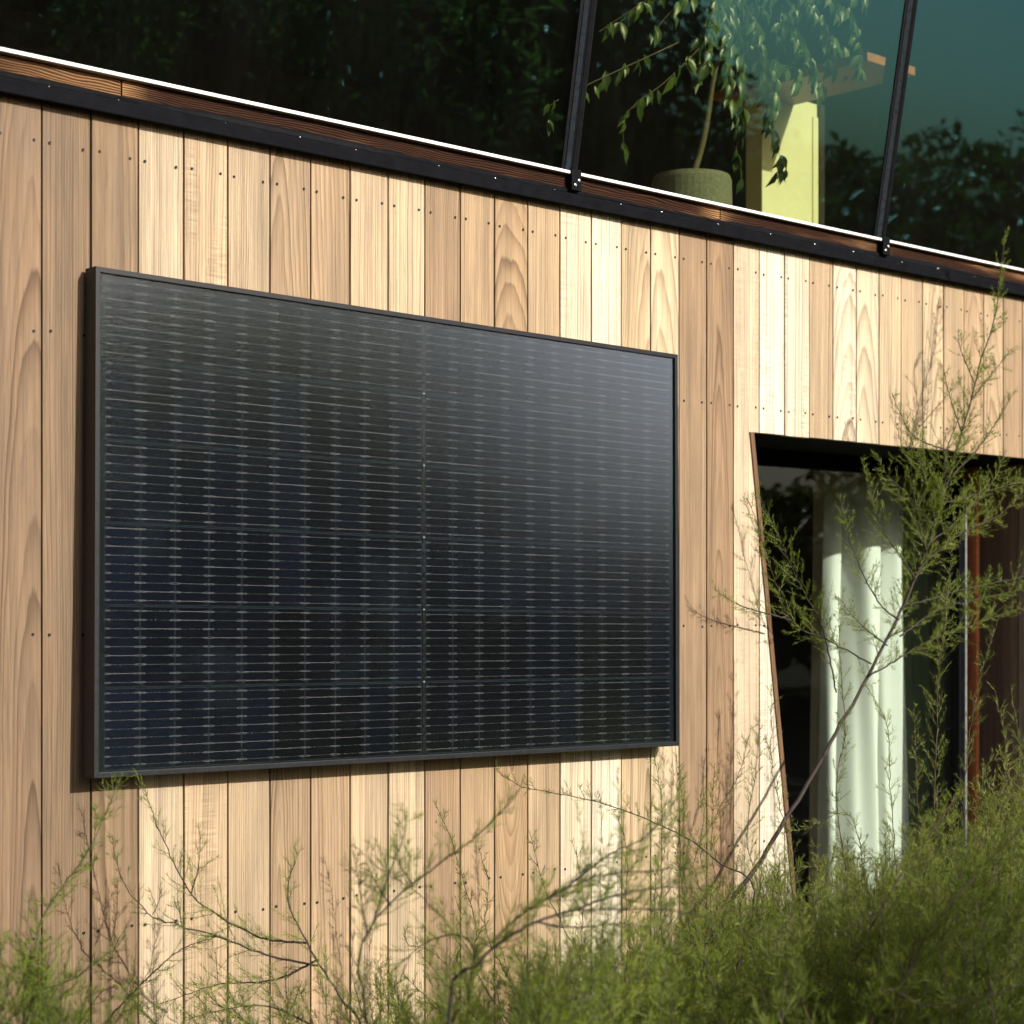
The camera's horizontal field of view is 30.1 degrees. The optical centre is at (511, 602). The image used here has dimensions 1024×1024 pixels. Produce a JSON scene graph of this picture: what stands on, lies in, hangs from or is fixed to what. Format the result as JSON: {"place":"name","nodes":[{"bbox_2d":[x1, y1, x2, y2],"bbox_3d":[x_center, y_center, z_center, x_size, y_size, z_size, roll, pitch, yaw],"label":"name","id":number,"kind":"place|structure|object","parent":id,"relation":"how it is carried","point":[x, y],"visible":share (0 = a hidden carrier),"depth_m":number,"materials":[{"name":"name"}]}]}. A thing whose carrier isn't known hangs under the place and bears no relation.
{"place":"outdoors","nodes":[
{"label":"outdoors","id":0,"kind":"place"},
{"label":"ground","id":1,"kind":"structure","parent":0,"visible":0},
{"bbox_2d":[0,771,143,1023],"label":"tamarisk shrub","id":2,"kind":"object","parent":1,"relation":"on","point":[35,990],"visible":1,"depth_m":3.10,"materials":[{"name":"green plant"}]},
{"bbox_2d":[103,767,424,1023],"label":"tamarisk shrub","id":3,"kind":"object","parent":1,"relation":"on","point":[230,1012],"visible":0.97,"depth_m":3.80,"materials":[{"name":"green plant"}]},
{"bbox_2d":[0,0,1023,1023],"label":"timber house","id":4,"kind":"structure","parent":1,"relation":"on","point":[408,156],"depth_m":5.04,"materials":[{"name":"brown wood"}]},
{"bbox_2d":[84,266,678,778],"bbox_3d":[-0.217,-0.150,4.461,1.769,1.063,0.067,0,0,-43],"label":"solar panel","id":5,"kind":"object","parent":4,"relation":"attached to","point":[318,532],"visible":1,"depth_m":4.32,"materials":[{"name":"glass"}]},
{"bbox_2d":[561,0,583,168],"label":"window","id":6,"kind":"structure","parent":4,"relation":"in","point":[581,1],"depth_m":4.79,"materials":[{"name":"metal"}]},
{"bbox_2d":[543,0,868,205],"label":"potted plant","id":7,"kind":"object","parent":4,"relation":"on","point":[696,181],"visible":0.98,"depth_m":5.88,"materials":[{"name":"green plant"}]},
{"bbox_2d":[577,0,907,236],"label":"window","id":8,"kind":"structure","parent":4,"relation":"in","point":[906,1],"depth_m":5.66,"materials":[{"name":"metal"}]},
{"bbox_2d":[746,97,824,225],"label":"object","id":9,"kind":"object","parent":4,"relation":"on","point":[799,194],"visible":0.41,"depth_m":6.80,"materials":[{"name":"paint"}]},
{"bbox_2d":[713,2,914,108],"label":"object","id":10,"kind":"object","parent":4,"relation":"hanging from","point":[873,65],"visible":0.56,"depth_m":6.52,"materials":[{"name":"brown wood"}]},
{"bbox_2d":[809,470,908,982],"bbox_3d":[1.230,0.447,6.730,0.454,1.867,0.187,0,0,-25],"label":"curtain","id":11,"kind":"object","parent":4,"relation":"hanging from","point":[864,762],"visible":0.59,"depth_m":6.67,"materials":[{"name":"white fabric"}]},
{"bbox_2d":[756,448,978,945],"bbox_3d":[1.024,0.495,6.165,1.706,1.949,0.095,0,0,-43],"label":"door frame","id":12,"kind":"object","parent":4,"relation":"in","point":[961,677],"depth_m":6.66,"materials":[{"name":"metal"}]},
{"bbox_2d":[903,477,946,909],"bbox_3d":[1.612,0.447,7.168,0.536,1.867,0.077,0,0,-43],"label":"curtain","id":13,"kind":"object","parent":4,"relation":"hanging from","point":[919,668],"visible":0.27,"depth_m":7.07,"materials":[{"name":"grey fabric"}]},
{"bbox_2d":[337,766,728,1023],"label":"tamarisk shrub","id":14,"kind":"object","parent":1,"relation":"on","point":[580,1008],"visible":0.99,"depth_m":2.89,"materials":[{"name":"green plant"}]},
{"bbox_2d":[369,747,803,1023],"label":"tamarisk shrub","id":15,"kind":"object","parent":1,"relation":"on","point":[709,941],"visible":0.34,"depth_m":4.20,"materials":[{"name":"green plant"}]},
{"bbox_2d":[616,778,1023,1023],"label":"tamarisk shrub","id":16,"kind":"object","parent":1,"relation":"on","point":[913,976],"visible":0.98,"depth_m":3.18,"materials":[{"name":"green plant"}]},
{"bbox_2d":[667,544,1023,1022],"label":"tamarisk shrub","id":17,"kind":"object","parent":1,"relation":"on","point":[987,821],"visible":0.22,"depth_m":4.80,"materials":[{"name":"green plant"}]},
{"bbox_2d":[711,227,1023,929],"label":"tamarisk shrub","id":18,"kind":"object","parent":1,"relation":"on","point":[925,536],"visible":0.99,"depth_m":5.61,"materials":[{"name":"green plant"}]}
]}

